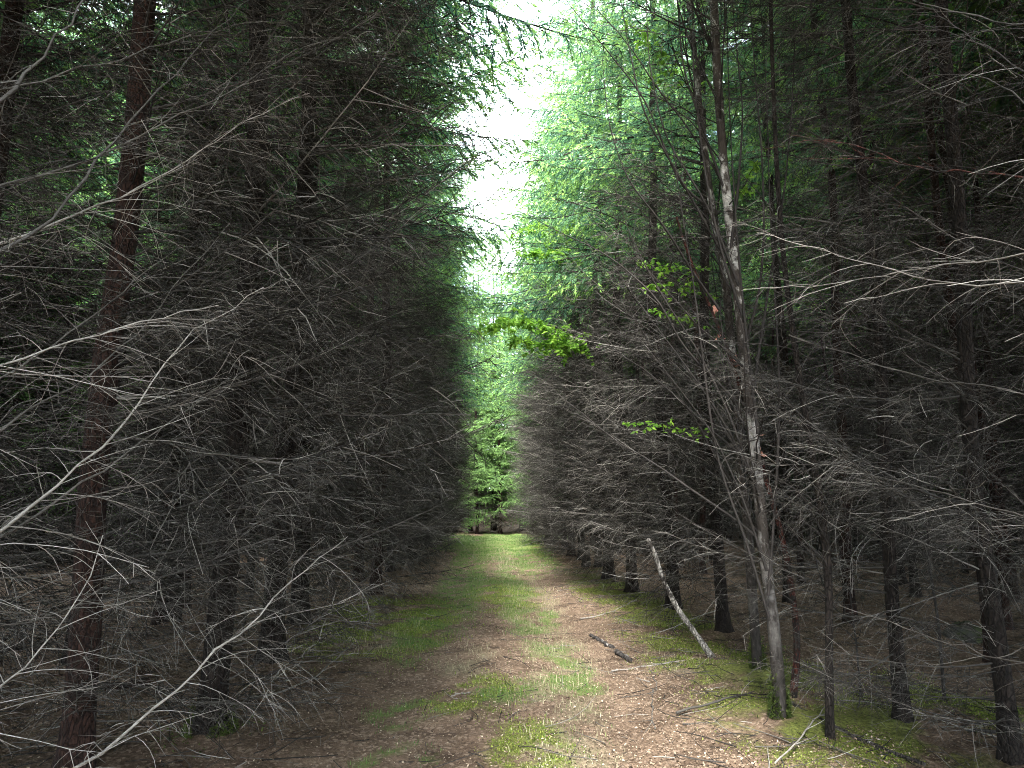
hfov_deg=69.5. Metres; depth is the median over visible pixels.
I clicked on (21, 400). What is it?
spruce tree
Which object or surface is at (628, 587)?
spruce tree
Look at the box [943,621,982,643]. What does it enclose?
boulder
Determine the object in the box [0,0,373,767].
spruce tree
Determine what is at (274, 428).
spruce tree
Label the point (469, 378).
spruce tree
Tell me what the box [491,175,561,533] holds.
spruce tree
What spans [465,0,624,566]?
spruce tree
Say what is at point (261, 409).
spruce tree
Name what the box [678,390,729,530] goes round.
spruce tree
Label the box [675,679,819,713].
fallen branch
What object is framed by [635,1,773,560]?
spruce tree
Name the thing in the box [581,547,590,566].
tree stump
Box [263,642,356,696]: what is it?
fallen branch
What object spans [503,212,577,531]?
spruce tree
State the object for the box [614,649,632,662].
log
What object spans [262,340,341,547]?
spruce tree
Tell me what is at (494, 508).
spruce tree
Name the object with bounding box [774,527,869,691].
sapling
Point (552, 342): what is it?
sapling
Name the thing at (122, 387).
spruce tree
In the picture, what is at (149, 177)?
spruce tree
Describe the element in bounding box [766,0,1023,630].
spruce tree
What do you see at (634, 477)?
spruce tree
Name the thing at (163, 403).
spruce tree
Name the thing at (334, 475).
spruce tree
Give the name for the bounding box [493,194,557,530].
spruce tree
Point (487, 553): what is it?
grass
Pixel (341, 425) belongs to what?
spruce tree
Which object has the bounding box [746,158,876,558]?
spruce tree
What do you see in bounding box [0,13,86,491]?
spruce tree
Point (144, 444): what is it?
spruce tree
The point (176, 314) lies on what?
spruce tree
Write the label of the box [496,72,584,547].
spruce tree
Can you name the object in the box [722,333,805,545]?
spruce tree
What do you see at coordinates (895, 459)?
spruce tree
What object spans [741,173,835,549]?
spruce tree
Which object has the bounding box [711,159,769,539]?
spruce tree
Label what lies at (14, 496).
spruce tree
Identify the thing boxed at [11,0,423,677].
spruce tree
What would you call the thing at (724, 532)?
spruce tree
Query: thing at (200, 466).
spruce tree
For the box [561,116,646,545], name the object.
spruce tree
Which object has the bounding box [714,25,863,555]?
spruce tree
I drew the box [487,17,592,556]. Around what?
spruce tree
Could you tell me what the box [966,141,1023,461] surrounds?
spruce tree
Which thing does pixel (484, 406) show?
spruce tree
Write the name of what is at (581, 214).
spruce tree
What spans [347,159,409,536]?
spruce tree
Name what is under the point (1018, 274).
spruce tree
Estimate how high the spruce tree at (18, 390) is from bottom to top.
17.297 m
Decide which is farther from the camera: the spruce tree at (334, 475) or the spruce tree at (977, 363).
the spruce tree at (334, 475)
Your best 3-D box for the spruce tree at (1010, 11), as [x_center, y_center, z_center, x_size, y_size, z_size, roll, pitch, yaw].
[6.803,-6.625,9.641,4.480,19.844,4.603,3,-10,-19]
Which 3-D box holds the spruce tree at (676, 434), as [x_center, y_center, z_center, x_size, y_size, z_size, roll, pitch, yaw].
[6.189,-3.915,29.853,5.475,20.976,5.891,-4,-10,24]
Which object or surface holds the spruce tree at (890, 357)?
on the ground at (340, 750)
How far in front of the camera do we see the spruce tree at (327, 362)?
19.77 m
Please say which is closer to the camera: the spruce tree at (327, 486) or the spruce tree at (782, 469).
the spruce tree at (782, 469)
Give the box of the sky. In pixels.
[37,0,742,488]
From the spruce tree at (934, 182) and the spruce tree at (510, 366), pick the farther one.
the spruce tree at (510, 366)
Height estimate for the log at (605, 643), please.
0.056 m
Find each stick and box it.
[580,599,636,618]
[611,658,693,671]
[628,689,655,734]
[682,701,751,724]
[790,701,925,765]
[964,729,1023,732]
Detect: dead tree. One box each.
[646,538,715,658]
[655,217,799,697]
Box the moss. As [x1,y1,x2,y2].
[253,583,1023,767]
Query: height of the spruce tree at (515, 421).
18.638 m
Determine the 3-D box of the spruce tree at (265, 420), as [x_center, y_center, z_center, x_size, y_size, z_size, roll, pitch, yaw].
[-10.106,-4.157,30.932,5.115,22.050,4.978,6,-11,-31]
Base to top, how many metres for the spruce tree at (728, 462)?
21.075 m
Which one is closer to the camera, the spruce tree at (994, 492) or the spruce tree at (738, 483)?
the spruce tree at (994, 492)
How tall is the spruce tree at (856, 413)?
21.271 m
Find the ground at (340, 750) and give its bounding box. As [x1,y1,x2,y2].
[0,502,1023,767]
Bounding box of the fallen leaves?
[0,546,1023,767]
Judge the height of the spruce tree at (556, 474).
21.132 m
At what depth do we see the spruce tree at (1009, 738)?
4.95 m
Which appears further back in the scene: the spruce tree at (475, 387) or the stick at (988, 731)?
the spruce tree at (475, 387)
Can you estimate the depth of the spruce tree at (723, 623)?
9.90 m
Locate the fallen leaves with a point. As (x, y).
(682, 704)
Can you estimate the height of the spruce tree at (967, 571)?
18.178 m
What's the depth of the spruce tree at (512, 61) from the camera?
11.05 m
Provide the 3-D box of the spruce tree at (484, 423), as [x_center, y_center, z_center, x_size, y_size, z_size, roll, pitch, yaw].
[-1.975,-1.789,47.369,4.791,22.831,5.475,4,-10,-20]
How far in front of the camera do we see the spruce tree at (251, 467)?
27.10 m
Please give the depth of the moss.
7.85 m
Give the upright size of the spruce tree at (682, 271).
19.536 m
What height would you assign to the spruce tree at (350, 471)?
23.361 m
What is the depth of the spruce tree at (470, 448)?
47.77 m
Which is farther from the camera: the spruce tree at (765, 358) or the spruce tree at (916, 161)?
the spruce tree at (765, 358)
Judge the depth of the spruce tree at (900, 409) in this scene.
24.95 m
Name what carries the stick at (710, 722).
on the ground at (340, 750)
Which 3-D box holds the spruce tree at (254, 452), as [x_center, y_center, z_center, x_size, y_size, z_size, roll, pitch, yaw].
[-5.224,-7.071,16.023,5.295,22.826,5.153,6,-11,-33]
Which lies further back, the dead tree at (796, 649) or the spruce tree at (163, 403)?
the spruce tree at (163, 403)
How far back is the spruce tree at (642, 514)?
25.21 m
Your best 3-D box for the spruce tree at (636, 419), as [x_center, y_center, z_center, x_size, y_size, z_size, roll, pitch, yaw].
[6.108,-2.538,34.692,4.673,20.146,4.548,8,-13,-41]
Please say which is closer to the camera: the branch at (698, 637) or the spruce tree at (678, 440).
the branch at (698, 637)
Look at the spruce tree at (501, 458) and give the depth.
46.05 m
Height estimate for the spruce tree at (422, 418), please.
20.231 m
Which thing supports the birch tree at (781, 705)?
on the ground at (340, 750)
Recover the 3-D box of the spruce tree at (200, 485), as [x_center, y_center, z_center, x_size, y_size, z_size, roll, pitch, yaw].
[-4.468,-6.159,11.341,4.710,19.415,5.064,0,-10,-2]
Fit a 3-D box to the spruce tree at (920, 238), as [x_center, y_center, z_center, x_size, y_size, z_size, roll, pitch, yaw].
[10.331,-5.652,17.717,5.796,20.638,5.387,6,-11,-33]
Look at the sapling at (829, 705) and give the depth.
5.40 m
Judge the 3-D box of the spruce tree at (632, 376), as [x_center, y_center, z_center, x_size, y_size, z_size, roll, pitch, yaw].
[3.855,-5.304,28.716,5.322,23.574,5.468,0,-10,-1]
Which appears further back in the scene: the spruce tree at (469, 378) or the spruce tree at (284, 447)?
the spruce tree at (469, 378)
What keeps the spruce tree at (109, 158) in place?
on the ground at (340, 750)
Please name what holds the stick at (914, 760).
on the ground at (340, 750)
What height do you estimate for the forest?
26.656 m
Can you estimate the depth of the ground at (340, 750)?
6.84 m
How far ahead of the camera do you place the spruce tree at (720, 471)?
38.95 m
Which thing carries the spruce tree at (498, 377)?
on the ground at (340, 750)
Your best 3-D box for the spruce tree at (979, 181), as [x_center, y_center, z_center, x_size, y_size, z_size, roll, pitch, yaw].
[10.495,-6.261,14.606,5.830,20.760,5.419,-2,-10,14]
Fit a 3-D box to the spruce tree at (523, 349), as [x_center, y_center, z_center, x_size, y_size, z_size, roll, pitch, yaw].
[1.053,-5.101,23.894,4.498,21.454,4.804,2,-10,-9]
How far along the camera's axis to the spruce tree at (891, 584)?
5.88 m
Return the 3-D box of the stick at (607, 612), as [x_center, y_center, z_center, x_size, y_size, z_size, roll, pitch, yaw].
[1.604,3.640,11.985,1.237,0.048,2.050,0,-10,-1]
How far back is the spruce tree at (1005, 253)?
18.23 m
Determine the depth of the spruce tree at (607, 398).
35.03 m
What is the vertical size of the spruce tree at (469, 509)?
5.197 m
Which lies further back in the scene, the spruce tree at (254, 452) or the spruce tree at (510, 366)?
the spruce tree at (510, 366)
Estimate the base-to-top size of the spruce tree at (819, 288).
20.145 m
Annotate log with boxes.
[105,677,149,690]
[589,633,614,647]
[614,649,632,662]
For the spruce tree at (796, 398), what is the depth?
26.09 m
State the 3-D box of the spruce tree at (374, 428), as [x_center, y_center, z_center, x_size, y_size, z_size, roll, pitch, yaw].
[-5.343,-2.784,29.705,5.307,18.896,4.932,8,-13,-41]
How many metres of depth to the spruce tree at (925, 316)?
13.24 m
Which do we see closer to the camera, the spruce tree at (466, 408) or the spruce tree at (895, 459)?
the spruce tree at (895, 459)
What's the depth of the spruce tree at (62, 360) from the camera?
22.83 m
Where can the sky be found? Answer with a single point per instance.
(510, 11)
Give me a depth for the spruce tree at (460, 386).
27.33 m
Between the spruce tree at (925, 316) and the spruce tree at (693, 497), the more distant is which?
the spruce tree at (693, 497)
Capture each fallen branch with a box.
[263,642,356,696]
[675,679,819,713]
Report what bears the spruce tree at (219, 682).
on the ground at (340, 750)
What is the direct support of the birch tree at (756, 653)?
on the ground at (340, 750)
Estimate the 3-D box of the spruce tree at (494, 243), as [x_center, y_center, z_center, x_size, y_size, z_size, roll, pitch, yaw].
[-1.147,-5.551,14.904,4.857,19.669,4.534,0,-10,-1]
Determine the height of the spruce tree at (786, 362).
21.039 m
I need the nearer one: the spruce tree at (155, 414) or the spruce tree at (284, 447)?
the spruce tree at (284, 447)
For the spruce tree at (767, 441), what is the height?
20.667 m
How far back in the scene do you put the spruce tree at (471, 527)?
52.54 m
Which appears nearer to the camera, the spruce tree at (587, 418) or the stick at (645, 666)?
the stick at (645, 666)
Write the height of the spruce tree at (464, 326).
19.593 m
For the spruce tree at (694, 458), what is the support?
on the ground at (340, 750)
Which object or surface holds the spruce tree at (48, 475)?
on the ground at (340, 750)
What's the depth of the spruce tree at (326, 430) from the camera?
21.45 m
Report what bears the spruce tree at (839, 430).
on the ground at (340, 750)
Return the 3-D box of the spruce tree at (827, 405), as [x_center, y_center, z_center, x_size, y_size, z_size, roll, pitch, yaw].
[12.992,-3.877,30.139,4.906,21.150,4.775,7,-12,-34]
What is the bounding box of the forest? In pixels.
[0,0,1023,560]
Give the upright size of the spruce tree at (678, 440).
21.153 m
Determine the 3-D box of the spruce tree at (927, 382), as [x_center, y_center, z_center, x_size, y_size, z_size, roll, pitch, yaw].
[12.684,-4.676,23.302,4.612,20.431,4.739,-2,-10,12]
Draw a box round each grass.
[348,533,614,767]
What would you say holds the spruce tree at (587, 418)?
on the ground at (340, 750)
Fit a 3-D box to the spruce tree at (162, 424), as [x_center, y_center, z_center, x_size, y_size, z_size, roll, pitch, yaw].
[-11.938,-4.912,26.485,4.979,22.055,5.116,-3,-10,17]
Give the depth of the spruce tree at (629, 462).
35.92 m
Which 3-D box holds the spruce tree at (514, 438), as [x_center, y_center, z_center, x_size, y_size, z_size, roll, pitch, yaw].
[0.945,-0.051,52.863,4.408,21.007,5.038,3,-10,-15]
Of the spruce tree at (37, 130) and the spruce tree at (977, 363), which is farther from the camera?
the spruce tree at (977, 363)
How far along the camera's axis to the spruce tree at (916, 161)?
12.69 m
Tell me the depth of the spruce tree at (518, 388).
34.75 m
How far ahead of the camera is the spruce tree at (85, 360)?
20.70 m
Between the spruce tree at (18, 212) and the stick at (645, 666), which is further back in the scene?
the spruce tree at (18, 212)
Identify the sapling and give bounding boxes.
[469,215,659,543]
[695,0,935,739]
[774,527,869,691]
[859,372,946,700]
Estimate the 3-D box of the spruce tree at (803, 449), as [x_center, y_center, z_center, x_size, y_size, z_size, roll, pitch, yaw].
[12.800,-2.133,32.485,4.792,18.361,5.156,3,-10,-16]
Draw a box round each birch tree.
[528,0,840,734]
[555,0,803,680]
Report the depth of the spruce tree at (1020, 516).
3.23 m
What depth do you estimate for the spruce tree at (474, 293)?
19.80 m
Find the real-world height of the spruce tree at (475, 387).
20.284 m
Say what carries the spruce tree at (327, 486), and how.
on the ground at (340, 750)
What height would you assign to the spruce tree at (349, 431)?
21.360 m
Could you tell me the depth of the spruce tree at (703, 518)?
17.82 m
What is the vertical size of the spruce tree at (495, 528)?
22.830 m
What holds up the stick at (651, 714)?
on the ground at (340, 750)
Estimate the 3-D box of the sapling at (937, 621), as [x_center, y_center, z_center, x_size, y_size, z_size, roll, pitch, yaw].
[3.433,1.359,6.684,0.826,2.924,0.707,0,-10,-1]
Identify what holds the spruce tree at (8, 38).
on the ground at (340, 750)
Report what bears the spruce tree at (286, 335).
on the ground at (340, 750)
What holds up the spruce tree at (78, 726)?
on the ground at (340, 750)
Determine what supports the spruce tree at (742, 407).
on the ground at (340, 750)
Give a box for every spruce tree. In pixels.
[0,0,186,589]
[0,0,191,667]
[0,0,289,719]
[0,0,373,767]
[0,0,447,767]
[0,1,55,465]
[0,1,104,546]
[0,12,64,566]
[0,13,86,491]
[6,13,118,557]
[9,3,157,563]
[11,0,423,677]
[13,0,175,564]
[37,33,135,541]
[39,0,354,624]
[62,6,211,569]
[64,1,334,607]
[69,133,188,555]
[75,6,286,582]
[83,179,206,546]
[87,0,630,767]
[93,299,170,539]
[115,301,170,538]
[125,2,406,629]
[126,133,235,541]
[149,17,388,591]
[162,145,317,564]
[201,6,363,558]
[204,300,285,545]
[207,233,336,560]
[222,0,540,664]
[245,303,355,556]
[246,340,284,524]
[249,25,408,565]
[259,0,577,624]
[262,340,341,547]
[264,49,399,563]
[274,48,391,553]
[278,165,382,556]
[285,290,375,546]
[311,313,394,545]
[327,10,512,581]
[333,355,375,536]
[339,156,413,550]
[346,0,571,598]
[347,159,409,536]
[369,2,534,572]
[386,60,517,563]
[395,46,507,557]
[401,68,503,553]
[410,108,514,549]
[420,114,497,543]
[434,196,502,545]
[437,243,510,540]
[440,205,492,531]
[447,351,476,508]
[449,212,496,530]
[452,196,518,533]
[457,0,648,578]
[461,196,524,532]
[461,451,477,533]
[464,175,541,533]
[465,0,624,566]
[465,0,775,634]
[468,169,561,545]
[472,0,668,592]
[473,220,522,530]
[475,67,584,552]
[475,80,560,543]
[476,2,610,559]
[480,0,704,609]
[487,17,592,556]
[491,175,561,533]
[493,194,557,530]
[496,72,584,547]
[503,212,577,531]
[503,256,530,529]
[539,158,626,539]
[559,1,660,552]
[560,350,641,511]
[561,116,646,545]
[566,0,711,559]
[590,98,713,553]
[592,386,652,534]
[595,0,1022,724]
[601,0,777,573]
[601,1,764,567]
[603,324,660,529]
[606,308,665,541]
[623,0,1023,767]
[624,220,699,543]
[624,304,699,543]
[625,77,747,547]
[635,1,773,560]
[635,331,725,544]
[651,0,996,625]
[652,350,726,536]
[656,0,916,602]
[661,1,872,583]
[662,0,1023,662]
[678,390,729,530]
[680,81,794,540]
[685,355,738,530]
[692,361,753,539]
[698,299,763,542]
[711,150,826,548]
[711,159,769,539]
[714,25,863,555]
[717,400,757,537]
[722,0,1023,693]
[722,153,862,554]
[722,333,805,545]
[724,356,809,532]
[740,37,980,583]
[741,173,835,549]
[746,37,949,555]
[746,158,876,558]
[748,1,1004,596]
[755,185,836,538]
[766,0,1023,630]
[785,156,950,563]
[792,156,869,546]
[803,222,941,555]
[816,144,921,554]
[825,142,1023,573]
[844,0,1023,637]
[852,237,1003,560]
[862,0,1023,695]
[866,57,1023,566]
[876,2,1023,601]
[877,5,1023,537]
[902,6,1023,541]
[909,156,1023,549]
[910,193,1023,562]
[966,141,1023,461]
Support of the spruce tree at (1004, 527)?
on the ground at (340, 750)
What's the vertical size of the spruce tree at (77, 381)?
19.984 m
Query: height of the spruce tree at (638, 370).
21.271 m
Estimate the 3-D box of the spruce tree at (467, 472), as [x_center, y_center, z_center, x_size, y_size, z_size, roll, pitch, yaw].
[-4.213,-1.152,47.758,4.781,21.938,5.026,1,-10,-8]
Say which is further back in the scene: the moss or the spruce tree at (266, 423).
the spruce tree at (266, 423)

